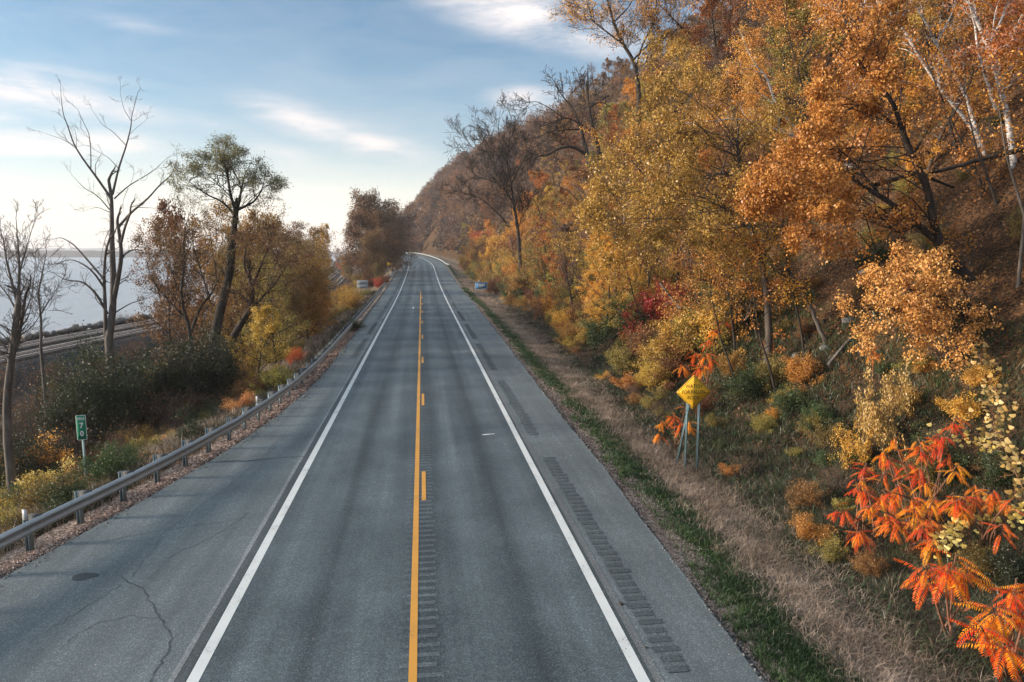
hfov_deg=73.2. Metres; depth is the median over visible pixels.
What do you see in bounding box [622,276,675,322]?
plant
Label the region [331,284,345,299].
bush
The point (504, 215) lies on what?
autumn tree
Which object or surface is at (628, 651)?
edge line
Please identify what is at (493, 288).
plant
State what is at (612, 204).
autumn tree
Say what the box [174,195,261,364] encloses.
autumn tree
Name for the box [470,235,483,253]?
plant
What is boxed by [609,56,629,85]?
autumn tree
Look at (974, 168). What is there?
slender tree
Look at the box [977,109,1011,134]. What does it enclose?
plant
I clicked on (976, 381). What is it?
plant
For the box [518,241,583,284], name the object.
plant
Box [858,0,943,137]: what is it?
autumn tree
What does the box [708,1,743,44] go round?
autumn tree
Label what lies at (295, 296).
autumn tree
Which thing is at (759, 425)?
plant
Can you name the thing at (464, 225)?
autumn tree
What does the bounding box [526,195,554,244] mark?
autumn tree
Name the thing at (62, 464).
plant
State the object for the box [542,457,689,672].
rumble strip
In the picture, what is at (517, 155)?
autumn tree
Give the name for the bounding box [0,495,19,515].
plant
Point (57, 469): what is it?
plant
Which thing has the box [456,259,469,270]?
plant
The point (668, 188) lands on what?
maple tree
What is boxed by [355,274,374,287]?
bush
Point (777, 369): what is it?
plant
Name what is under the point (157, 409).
bush
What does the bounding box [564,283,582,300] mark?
plant
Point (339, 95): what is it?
sky
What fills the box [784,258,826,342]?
leaning snag
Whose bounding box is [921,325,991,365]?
bush
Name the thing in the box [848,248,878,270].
bush
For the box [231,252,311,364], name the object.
autumn tree
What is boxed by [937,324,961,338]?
plant
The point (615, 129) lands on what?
autumn tree
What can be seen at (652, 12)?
tall tree
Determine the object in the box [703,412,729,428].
bush
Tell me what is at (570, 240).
sapling
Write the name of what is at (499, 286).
plant
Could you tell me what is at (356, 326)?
plant
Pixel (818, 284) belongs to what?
bush
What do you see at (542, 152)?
autumn tree
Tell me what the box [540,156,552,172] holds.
autumn tree
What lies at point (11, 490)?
plant
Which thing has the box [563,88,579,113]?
autumn tree
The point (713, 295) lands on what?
sapling
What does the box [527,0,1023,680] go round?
fallen leaves
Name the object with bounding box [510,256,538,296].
plant
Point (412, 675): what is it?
line
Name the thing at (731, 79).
autumn tree
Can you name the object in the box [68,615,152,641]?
road crack
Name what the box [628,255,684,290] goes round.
plant
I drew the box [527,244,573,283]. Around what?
plant
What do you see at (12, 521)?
plant
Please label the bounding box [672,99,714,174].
autumn tree
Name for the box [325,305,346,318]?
bush
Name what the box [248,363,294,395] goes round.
plant
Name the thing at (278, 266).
autumn tree
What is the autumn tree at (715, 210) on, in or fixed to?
on the ground at (972, 220)
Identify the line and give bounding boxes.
[186,259,408,681]
[408,291,420,681]
[422,258,649,681]
[422,471,425,499]
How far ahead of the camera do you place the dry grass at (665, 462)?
16.70 m
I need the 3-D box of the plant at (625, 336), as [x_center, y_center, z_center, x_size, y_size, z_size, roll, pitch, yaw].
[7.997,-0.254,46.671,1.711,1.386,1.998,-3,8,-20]
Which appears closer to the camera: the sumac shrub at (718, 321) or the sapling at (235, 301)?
the sumac shrub at (718, 321)
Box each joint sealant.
[174,269,407,681]
[420,257,663,681]
[430,262,653,681]
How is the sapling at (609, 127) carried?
on the ground at (972, 220)
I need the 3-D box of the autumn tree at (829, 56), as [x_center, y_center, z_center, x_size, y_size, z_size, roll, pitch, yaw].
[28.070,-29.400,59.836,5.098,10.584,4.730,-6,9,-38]
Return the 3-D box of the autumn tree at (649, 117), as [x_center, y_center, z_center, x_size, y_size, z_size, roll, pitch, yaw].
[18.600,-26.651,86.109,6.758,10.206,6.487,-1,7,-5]
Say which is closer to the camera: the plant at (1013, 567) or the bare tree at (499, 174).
the plant at (1013, 567)
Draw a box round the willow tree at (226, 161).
[163,130,293,391]
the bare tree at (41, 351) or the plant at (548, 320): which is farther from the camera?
the plant at (548, 320)
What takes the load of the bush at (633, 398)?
on the ground at (972, 220)
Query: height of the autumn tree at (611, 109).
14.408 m
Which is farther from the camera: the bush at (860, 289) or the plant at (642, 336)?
the plant at (642, 336)
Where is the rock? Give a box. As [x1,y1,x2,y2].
[842,317,852,323]
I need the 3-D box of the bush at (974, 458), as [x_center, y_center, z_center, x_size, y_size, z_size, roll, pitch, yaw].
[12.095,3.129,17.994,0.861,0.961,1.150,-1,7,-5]
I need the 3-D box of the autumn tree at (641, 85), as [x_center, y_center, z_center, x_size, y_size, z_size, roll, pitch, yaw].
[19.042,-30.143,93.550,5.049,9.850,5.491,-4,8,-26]
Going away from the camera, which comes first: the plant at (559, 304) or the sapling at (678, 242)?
the sapling at (678, 242)
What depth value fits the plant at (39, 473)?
26.35 m
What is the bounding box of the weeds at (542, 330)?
[502,283,1023,681]
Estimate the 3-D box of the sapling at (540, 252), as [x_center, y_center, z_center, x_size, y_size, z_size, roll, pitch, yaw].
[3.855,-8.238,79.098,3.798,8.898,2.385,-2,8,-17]
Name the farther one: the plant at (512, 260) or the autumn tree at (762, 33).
the plant at (512, 260)
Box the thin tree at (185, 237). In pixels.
[128,192,240,395]
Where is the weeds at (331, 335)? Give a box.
[0,290,377,555]
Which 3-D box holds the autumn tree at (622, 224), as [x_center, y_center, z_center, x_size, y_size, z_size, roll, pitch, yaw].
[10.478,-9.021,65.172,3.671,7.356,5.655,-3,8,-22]
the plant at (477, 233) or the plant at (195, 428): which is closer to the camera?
the plant at (195, 428)
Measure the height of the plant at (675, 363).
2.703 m
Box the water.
[0,254,341,337]
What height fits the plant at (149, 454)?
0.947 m
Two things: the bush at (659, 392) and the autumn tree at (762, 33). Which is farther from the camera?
the autumn tree at (762, 33)
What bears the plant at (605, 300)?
on the ground at (972, 220)
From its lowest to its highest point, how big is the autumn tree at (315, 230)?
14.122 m
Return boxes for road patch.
[72,573,99,580]
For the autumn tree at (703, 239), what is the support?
on the ground at (972, 220)
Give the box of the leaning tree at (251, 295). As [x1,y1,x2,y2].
[218,190,320,355]
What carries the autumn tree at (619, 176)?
on the ground at (972, 220)
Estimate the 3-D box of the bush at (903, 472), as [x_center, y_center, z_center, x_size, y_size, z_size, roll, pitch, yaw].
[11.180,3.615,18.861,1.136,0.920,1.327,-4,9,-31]
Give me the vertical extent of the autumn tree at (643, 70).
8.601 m
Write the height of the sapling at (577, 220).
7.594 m
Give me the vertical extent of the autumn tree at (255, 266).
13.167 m
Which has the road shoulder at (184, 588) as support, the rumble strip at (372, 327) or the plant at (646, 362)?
the rumble strip at (372, 327)
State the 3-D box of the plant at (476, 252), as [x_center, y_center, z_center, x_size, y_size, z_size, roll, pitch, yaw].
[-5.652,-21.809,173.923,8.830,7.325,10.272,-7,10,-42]
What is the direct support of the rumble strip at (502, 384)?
on the road shoulder at (675, 603)
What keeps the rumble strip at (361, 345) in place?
on the road shoulder at (184, 588)
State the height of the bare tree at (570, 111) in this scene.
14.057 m
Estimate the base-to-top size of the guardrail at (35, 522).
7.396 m
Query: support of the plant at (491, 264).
on the ground at (972, 220)
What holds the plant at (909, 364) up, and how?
on the ground at (972, 220)
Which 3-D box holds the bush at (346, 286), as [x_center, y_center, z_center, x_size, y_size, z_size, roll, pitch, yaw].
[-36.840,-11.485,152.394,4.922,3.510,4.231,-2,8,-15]
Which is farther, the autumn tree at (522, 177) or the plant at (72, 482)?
the autumn tree at (522, 177)
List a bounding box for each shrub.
[653,406,700,450]
[674,327,721,386]
[685,299,731,328]
[824,462,902,553]
[829,423,875,472]
[852,351,915,463]
[856,450,970,566]
[866,347,883,377]
[880,416,987,543]
[892,547,1000,640]
[939,484,1023,552]
[947,578,1023,681]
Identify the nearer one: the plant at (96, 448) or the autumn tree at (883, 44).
the plant at (96, 448)
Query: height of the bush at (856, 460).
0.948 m
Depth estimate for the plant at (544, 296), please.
75.99 m
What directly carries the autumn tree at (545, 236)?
on the ground at (972, 220)
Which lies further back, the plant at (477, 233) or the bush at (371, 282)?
the plant at (477, 233)
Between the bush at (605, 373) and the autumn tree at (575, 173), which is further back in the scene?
the autumn tree at (575, 173)
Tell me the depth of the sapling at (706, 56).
83.01 m
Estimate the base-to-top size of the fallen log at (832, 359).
1.619 m
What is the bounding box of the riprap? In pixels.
[0,268,334,345]
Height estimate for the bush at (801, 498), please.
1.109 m
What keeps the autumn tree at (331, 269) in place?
on the ground at (972, 220)
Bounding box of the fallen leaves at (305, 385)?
[0,322,362,578]
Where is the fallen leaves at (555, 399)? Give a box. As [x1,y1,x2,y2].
[477,305,809,681]
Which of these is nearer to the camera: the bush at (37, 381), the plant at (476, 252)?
the bush at (37, 381)
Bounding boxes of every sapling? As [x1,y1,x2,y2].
[196,256,270,351]
[235,283,293,368]
[520,214,545,284]
[529,214,559,285]
[531,230,555,289]
[542,207,580,277]
[544,193,572,252]
[549,230,581,296]
[554,205,582,271]
[554,215,589,298]
[569,200,590,244]
[603,117,633,198]
[603,220,655,322]
[628,177,668,276]
[651,218,792,334]
[654,57,678,98]
[655,190,699,297]
[665,179,706,289]
[685,243,753,377]
[688,93,720,172]
[697,45,717,68]
[708,60,744,153]
[728,204,772,263]
[729,233,790,393]
[740,0,754,50]
[749,26,776,87]
[756,1,809,98]
[818,49,849,128]
[831,238,1003,377]
[872,2,941,72]
[887,0,980,161]
[936,45,1019,206]
[946,0,958,57]
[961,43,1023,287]
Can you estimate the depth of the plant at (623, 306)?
45.33 m
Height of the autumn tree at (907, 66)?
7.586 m
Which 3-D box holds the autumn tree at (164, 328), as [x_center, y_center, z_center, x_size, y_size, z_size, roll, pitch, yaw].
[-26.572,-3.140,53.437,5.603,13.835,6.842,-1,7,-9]
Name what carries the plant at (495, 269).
on the ground at (972, 220)
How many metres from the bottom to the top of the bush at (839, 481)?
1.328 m
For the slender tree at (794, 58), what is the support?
on the ground at (972, 220)
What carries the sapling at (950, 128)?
on the ground at (972, 220)
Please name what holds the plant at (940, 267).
on the ground at (972, 220)
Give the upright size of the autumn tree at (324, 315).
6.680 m
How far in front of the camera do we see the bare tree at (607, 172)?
61.77 m
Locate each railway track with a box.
[0,270,340,353]
[0,275,344,362]
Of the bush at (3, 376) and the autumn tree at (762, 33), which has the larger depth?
the autumn tree at (762, 33)
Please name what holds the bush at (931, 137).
on the ground at (972, 220)
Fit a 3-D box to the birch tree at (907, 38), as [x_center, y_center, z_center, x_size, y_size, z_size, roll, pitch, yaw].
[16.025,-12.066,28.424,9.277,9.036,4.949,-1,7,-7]
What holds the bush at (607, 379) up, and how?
on the ground at (972, 220)
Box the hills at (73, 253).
[0,250,252,256]
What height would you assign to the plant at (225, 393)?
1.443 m
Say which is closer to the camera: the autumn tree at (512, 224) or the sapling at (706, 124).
the sapling at (706, 124)
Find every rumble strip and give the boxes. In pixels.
[350,265,406,357]
[354,339,367,357]
[397,303,443,679]
[435,265,688,672]
[476,344,495,368]
[498,381,538,434]
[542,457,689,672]
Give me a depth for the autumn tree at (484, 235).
186.43 m
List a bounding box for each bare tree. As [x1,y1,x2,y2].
[0,199,73,494]
[0,234,77,430]
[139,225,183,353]
[428,90,555,272]
[460,192,468,215]
[473,213,479,232]
[505,64,629,217]
[506,227,521,257]
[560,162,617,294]
[562,91,575,117]
[569,78,585,116]
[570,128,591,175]
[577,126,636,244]
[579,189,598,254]
[587,132,603,170]
[589,61,601,94]
[600,75,620,109]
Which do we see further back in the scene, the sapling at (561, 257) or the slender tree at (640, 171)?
the sapling at (561, 257)
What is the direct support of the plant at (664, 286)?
on the ground at (972, 220)
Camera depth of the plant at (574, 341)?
51.75 m
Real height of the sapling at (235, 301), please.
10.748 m
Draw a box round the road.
[174,254,654,681]
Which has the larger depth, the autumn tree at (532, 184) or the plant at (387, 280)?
the autumn tree at (532, 184)
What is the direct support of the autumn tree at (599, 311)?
on the ground at (972, 220)
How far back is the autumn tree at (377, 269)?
134.73 m
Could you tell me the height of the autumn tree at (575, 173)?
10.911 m
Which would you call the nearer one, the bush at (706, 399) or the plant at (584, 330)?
the bush at (706, 399)
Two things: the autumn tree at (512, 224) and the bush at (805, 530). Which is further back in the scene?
the autumn tree at (512, 224)
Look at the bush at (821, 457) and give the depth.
21.82 m
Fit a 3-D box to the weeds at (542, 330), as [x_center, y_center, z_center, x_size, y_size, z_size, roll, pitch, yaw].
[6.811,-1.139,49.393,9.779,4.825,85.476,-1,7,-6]
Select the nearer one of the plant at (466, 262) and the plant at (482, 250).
the plant at (482, 250)
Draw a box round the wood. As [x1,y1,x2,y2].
[399,71,639,254]
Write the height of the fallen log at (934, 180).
0.639 m
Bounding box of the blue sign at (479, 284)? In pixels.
[475,280,486,295]
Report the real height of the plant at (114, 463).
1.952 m
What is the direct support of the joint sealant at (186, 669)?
on the road
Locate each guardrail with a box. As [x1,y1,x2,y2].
[0,269,395,550]
[407,252,448,265]
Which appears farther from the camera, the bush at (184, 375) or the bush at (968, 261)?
the bush at (184, 375)
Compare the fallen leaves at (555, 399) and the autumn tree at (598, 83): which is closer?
the fallen leaves at (555, 399)
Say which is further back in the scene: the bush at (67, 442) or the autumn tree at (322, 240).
the autumn tree at (322, 240)
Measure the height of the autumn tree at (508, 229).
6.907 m
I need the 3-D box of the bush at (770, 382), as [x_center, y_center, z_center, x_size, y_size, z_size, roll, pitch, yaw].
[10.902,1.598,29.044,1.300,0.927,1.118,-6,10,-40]
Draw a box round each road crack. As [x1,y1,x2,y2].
[28,443,275,643]
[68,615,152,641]
[115,571,172,681]
[234,456,303,460]
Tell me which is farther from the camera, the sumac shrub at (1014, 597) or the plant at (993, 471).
the plant at (993, 471)
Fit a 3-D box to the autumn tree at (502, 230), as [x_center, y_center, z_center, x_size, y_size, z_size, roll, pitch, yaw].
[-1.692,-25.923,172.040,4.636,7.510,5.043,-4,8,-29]
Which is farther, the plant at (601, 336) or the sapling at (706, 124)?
the sapling at (706, 124)
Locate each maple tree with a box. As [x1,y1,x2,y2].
[555,29,815,373]
[719,0,981,292]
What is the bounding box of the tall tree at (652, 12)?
[544,0,710,200]
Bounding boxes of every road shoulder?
[0,259,406,681]
[408,254,762,681]
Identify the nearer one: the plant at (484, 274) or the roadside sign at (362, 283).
the roadside sign at (362, 283)
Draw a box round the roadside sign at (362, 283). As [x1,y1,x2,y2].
[357,280,367,291]
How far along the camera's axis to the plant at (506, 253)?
119.42 m
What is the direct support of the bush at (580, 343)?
on the ground at (972, 220)
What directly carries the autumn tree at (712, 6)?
on the ground at (972, 220)
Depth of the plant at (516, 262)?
109.96 m
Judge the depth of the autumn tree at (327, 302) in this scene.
81.99 m
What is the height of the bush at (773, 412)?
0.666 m
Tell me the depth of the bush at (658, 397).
33.23 m
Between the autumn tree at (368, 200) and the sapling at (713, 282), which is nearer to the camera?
the sapling at (713, 282)
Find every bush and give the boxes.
[0,356,40,404]
[0,381,15,409]
[0,385,66,445]
[0,418,74,491]
[12,368,74,430]
[15,353,76,398]
[18,353,104,418]
[22,350,140,459]
[22,408,115,462]
[34,320,161,452]
[44,356,114,404]
[45,357,70,375]
[78,343,124,372]
[85,430,138,459]
[87,410,161,451]
[88,335,177,438]
[96,347,191,379]
[112,369,205,437]
[113,332,153,362]
[121,337,143,357]
[121,394,173,435]
[127,307,247,423]
[139,338,185,419]
[148,383,220,429]
[161,314,254,400]
[186,381,234,412]
[208,362,246,395]
[221,341,258,361]
[232,360,266,381]
[256,330,308,366]
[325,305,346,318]
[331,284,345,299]
[332,287,366,308]
[334,282,354,292]
[337,287,356,300]
[338,300,354,314]
[339,285,363,302]
[349,271,362,284]
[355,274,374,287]
[359,288,373,295]
[568,345,582,353]
[574,336,587,347]
[595,371,610,380]
[598,374,611,382]
[600,337,616,350]
[622,381,639,392]
[625,381,645,395]
[625,390,644,405]
[638,394,653,404]
[640,397,663,410]
[641,390,680,421]
[644,395,661,403]
[651,386,670,400]
[653,406,674,418]
[659,381,678,390]
[693,393,719,414]
[699,352,717,364]
[702,380,727,394]
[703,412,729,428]
[717,462,740,477]
[721,376,752,398]
[723,444,766,479]
[725,321,740,339]
[726,445,756,463]
[733,455,762,473]
[747,378,773,396]
[759,369,780,385]
[761,405,780,418]
[768,386,801,409]
[772,319,791,335]
[784,446,803,457]
[784,477,831,517]
[786,297,801,307]
[786,511,842,546]
[790,315,824,338]
[795,410,831,431]
[802,532,851,565]
[803,274,822,286]
[809,449,840,468]
[809,453,863,494]
[810,276,825,289]
[827,524,872,551]
[831,446,871,470]
[831,496,856,514]
[836,400,857,415]
[842,124,864,140]
[843,523,887,560]
[844,547,890,580]
[847,271,876,294]
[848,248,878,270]
[848,377,876,407]
[850,399,889,432]
[867,242,895,264]
[874,359,900,373]
[877,149,904,168]
[877,202,896,213]
[886,238,898,245]
[889,502,909,519]
[890,174,918,194]
[895,453,940,486]
[900,536,948,564]
[901,95,921,114]
[910,222,946,251]
[911,414,972,461]
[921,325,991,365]
[923,439,986,484]
[926,131,943,145]
[943,80,972,101]
[945,434,999,475]
[949,539,1000,581]
[950,225,996,266]
[953,167,971,183]
[956,442,996,478]
[961,115,1002,146]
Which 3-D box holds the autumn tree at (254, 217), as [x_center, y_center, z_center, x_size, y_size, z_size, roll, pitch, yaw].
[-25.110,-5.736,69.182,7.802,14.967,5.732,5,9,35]
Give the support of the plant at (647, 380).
on the ground at (972, 220)
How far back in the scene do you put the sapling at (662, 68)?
91.19 m
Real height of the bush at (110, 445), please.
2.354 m
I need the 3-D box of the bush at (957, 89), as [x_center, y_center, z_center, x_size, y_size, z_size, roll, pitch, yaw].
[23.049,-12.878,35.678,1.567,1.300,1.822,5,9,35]
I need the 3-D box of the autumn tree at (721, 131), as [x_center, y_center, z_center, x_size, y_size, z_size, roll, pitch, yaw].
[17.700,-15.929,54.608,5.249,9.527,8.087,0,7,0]
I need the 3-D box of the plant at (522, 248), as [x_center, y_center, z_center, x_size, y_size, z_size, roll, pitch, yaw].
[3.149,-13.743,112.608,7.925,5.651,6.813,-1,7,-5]
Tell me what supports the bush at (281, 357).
on the ground at (972, 220)
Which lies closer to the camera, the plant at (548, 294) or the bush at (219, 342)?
the bush at (219, 342)
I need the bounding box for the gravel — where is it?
[0,320,772,679]
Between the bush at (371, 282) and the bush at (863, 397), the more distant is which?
the bush at (371, 282)
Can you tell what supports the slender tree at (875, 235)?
on the ground at (972, 220)
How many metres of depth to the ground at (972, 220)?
25.74 m
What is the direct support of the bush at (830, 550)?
on the ground at (972, 220)
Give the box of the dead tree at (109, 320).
[27,74,191,378]
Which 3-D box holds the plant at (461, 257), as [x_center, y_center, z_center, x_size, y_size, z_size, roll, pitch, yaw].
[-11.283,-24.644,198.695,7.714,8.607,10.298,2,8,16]
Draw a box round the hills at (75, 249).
[0,248,354,253]
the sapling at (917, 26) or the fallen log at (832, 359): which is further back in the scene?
the sapling at (917, 26)
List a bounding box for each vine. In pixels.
[912,419,1005,455]
[923,496,1023,558]
[968,339,1023,499]
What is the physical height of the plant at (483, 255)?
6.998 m
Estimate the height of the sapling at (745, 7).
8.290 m
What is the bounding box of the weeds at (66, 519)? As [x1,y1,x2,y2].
[0,381,286,553]
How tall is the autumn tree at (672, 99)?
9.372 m
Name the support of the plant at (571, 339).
on the ground at (972, 220)
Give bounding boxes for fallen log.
[659,283,681,309]
[826,335,852,366]
[875,172,953,187]
[915,146,1023,176]
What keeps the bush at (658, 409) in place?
on the ground at (972, 220)
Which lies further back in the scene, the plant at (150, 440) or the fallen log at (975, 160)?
the plant at (150, 440)
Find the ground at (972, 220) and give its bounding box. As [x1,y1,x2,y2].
[0,0,1023,681]
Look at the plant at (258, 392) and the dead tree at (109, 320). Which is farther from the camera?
the dead tree at (109, 320)
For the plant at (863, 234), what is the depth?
32.63 m
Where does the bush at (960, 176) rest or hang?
on the ground at (972, 220)
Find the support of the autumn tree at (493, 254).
on the ground at (972, 220)
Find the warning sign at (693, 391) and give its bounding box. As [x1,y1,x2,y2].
[675,375,710,472]
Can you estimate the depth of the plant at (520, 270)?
101.30 m
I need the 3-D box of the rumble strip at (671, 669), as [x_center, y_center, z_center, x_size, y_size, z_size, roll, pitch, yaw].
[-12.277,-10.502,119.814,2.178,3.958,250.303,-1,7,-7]
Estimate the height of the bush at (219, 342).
5.650 m
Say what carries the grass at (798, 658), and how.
on the ground at (972, 220)
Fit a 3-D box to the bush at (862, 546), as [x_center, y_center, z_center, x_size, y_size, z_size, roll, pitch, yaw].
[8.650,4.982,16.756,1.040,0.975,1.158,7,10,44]
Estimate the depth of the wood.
314.02 m
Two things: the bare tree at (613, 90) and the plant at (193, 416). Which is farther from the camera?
the bare tree at (613, 90)
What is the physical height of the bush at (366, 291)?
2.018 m
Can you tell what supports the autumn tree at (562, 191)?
on the ground at (972, 220)
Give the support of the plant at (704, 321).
on the ground at (972, 220)
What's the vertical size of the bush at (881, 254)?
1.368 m
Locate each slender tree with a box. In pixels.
[530,149,620,262]
[579,101,679,285]
[650,191,745,356]
[715,156,819,358]
[749,0,864,189]
[811,170,946,290]
[834,25,939,203]
[868,36,1010,201]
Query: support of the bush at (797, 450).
on the ground at (972, 220)
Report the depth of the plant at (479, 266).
146.93 m
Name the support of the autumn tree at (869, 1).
on the ground at (972, 220)
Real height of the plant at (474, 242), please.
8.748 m
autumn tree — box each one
[124,211,208,363]
[141,197,215,345]
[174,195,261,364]
[175,235,252,352]
[190,226,287,364]
[216,220,267,332]
[223,304,291,386]
[224,242,302,366]
[227,223,275,347]
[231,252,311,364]
[244,209,294,319]
[247,208,324,341]
[249,221,314,338]
[260,260,312,349]
[272,232,316,327]
[273,243,325,334]
[281,252,337,341]
[285,218,328,276]
[286,234,338,296]
[301,224,345,313]
[306,283,332,320]
[308,273,337,327]
[314,223,332,273]
[323,248,337,277]
[331,248,341,272]
[339,205,384,284]
[339,251,355,279]
[347,185,408,274]
[353,226,391,279]
[371,262,385,284]
[382,198,423,272]
[461,223,469,240]
[477,247,496,266]
[478,196,497,220]
[479,207,491,228]
[481,233,489,240]
[483,219,496,233]
[485,214,500,230]
[488,250,503,269]
[492,193,513,233]
[492,262,503,279]
[498,223,509,241]
[499,194,538,244]
[503,222,515,243]
[509,147,524,164]
[509,160,535,200]
[509,191,541,243]
[509,215,528,241]
[513,164,530,192]
[523,246,555,290]
[524,167,556,215]
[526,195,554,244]
[527,170,560,229]
[529,186,548,219]
[530,232,557,264]
[532,186,565,232]
[534,134,552,171]
[535,144,561,186]
[536,187,571,244]
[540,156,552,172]
[541,201,562,247]
[542,252,568,296]
[543,116,575,185]
[550,218,591,304]
[554,134,589,193]
[554,160,574,191]
[558,119,579,152]
[558,191,583,238]
[559,147,575,175]
[560,164,604,238]
[560,176,583,202]
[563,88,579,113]
[569,93,600,150]
[571,243,642,342]
[572,150,603,199]
[573,221,607,281]
[574,109,596,143]
[578,181,624,236]
[580,229,620,288]
[582,159,604,180]
[584,71,621,146]
[586,100,631,172]
[591,240,637,297]
[592,100,604,126]
[595,153,634,213]
[596,57,619,98]
[600,104,634,154]
[600,207,649,258]
[601,198,640,242]
[603,125,630,166]
[608,101,634,147]
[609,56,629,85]
[609,201,682,324]
[611,62,633,94]
[614,58,632,90]
[615,114,655,165]
[618,75,631,101]
[619,77,644,120]
[621,76,642,104]
[622,82,642,105]
[628,62,640,75]
[631,81,669,145]
[631,168,675,242]
[635,90,679,165]
[639,62,653,79]
[642,69,677,123]
[643,26,676,78]
[644,56,666,89]
[645,102,706,167]
[649,75,692,149]
[661,46,683,80]
[663,27,708,107]
[666,63,732,202]
[667,4,724,92]
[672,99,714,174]
[672,147,716,257]
[673,0,741,86]
[682,195,731,304]
[683,15,721,72]
[684,67,761,164]
[694,191,737,262]
[695,11,718,43]
[700,45,750,126]
[702,81,771,188]
[708,0,748,45]
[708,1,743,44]
[714,0,769,66]
[719,71,763,120]
[721,0,753,36]
[721,0,846,155]
[737,11,829,132]
[739,0,798,73]
[751,0,801,79]
[752,0,852,126]
[754,7,811,89]
[760,1,819,106]
[810,0,841,59]
[834,0,877,12]
[839,0,921,99]
[844,12,926,124]
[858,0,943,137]
[873,0,1023,172]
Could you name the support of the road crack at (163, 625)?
on the road shoulder at (184, 588)
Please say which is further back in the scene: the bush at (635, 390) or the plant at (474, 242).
the plant at (474, 242)
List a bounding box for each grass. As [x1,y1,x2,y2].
[0,277,386,557]
[455,276,996,681]
[461,288,887,681]
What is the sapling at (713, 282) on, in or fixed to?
on the ground at (972, 220)
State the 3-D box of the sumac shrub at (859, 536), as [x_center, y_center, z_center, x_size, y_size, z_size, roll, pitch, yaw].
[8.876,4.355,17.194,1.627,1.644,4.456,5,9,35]
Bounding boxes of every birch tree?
[636,21,852,166]
[799,0,985,154]
[876,0,1003,144]
[929,0,1023,168]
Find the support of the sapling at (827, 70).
on the ground at (972, 220)
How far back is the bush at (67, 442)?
31.66 m
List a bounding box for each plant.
[0,473,27,512]
[0,480,36,513]
[0,489,25,512]
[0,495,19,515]
[0,500,22,533]
[0,510,41,532]
[1,428,78,477]
[2,466,91,512]
[14,455,80,493]
[25,461,89,507]
[28,474,99,506]
[30,467,103,513]
[43,458,82,473]
[44,465,79,479]
[68,439,152,489]
[78,437,125,461]
[87,440,109,455]
[98,477,117,486]
[117,425,162,448]
[121,418,160,439]
[124,447,144,466]
[126,431,173,451]
[135,447,172,460]
[152,428,175,440]
[161,423,184,435]
[171,403,221,425]
[174,419,218,441]
[198,399,224,415]
[198,409,211,422]
[217,378,263,406]
[217,386,232,402]
[218,387,255,411]
[220,398,239,412]
[240,374,269,398]
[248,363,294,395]
[252,388,265,397]
[285,346,307,364]
[345,319,367,331]
[372,277,384,287]
[377,275,390,285]
[455,258,465,269]
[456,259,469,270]
[459,243,475,267]
[462,261,476,277]
[463,231,490,258]
[465,256,475,267]
[468,228,496,242]
[469,236,491,256]
[469,243,485,261]
[470,230,496,244]
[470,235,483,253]
[471,259,492,279]
[472,271,479,280]
[475,239,500,258]
[475,243,497,261]
[477,263,494,280]
[478,270,496,281]
[479,231,507,249]
[480,269,494,280]
[484,254,502,269]
[488,278,499,294]
[491,234,532,260]
[493,238,537,263]
[493,262,505,276]
[495,273,508,296]
[495,276,510,296]
[500,251,534,274]
[500,258,517,274]
[501,271,534,297]
[501,286,525,302]
[503,292,518,306]
[505,267,531,282]
[508,255,530,272]
[508,261,526,274]
[509,241,538,260]
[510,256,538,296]
[511,294,528,308]
[513,265,525,277]
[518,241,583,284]
[521,288,540,299]
[522,295,544,310]
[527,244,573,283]
[529,268,543,290]
[531,298,550,319]
[532,287,546,298]
[533,272,550,283]
[533,290,563,307]
[535,279,558,297]
[538,289,563,305]
[540,296,561,312]
[543,271,561,284]
[545,311,559,326]
[547,306,576,330]
[548,325,570,343]
[549,298,584,316]
[551,277,579,303]
[551,319,579,329]
[552,254,591,282]
[553,318,583,332]
[554,321,582,344]
[561,296,585,308]
[561,333,584,348]
[562,299,588,323]
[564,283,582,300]
[565,331,587,344]
[567,246,596,285]
[572,286,626,328]
[576,280,623,304]
[576,316,619,341]
[579,278,592,298]
[579,316,619,351]
[582,295,610,317]
[597,243,654,293]
[599,277,675,330]
[604,343,643,374]
[605,297,663,335]
[610,261,647,296]
[610,337,631,352]
[611,370,640,391]
[615,318,660,358]
[617,275,696,335]
[618,329,632,343]
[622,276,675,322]
[622,277,645,296]
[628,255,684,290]
[628,334,684,377]
[631,317,685,351]
[632,360,671,393]
[633,277,688,318]
[634,368,656,387]
[640,351,688,373]
[643,313,721,373]
[646,342,692,384]
[649,316,703,358]
[654,282,754,357]
[661,299,750,362]
[667,290,696,315]
[690,255,784,318]
[693,239,790,309]
[699,261,801,334]
[703,355,772,414]
[711,350,748,377]
[715,438,738,452]
[749,351,793,393]
[749,413,777,434]
[769,382,814,419]
[777,352,826,390]
[796,289,818,308]
[798,399,839,429]
[801,421,851,450]
[817,416,857,434]
[858,226,889,246]
[890,384,923,417]
[891,347,936,378]
[905,221,949,249]
[908,419,963,450]
[910,358,939,374]
[915,251,962,278]
[934,389,984,425]
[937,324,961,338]
[960,364,1008,390]
[965,446,1023,497]
[970,123,1023,160]
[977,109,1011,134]
[977,538,1023,586]
[1002,199,1023,240]
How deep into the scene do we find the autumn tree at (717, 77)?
62.29 m
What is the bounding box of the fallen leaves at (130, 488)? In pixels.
[1,426,238,553]
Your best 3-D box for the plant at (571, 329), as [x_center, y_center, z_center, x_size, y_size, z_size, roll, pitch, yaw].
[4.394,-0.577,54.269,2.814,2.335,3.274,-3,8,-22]
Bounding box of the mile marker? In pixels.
[75,415,87,480]
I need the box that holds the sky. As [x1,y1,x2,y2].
[0,0,734,250]

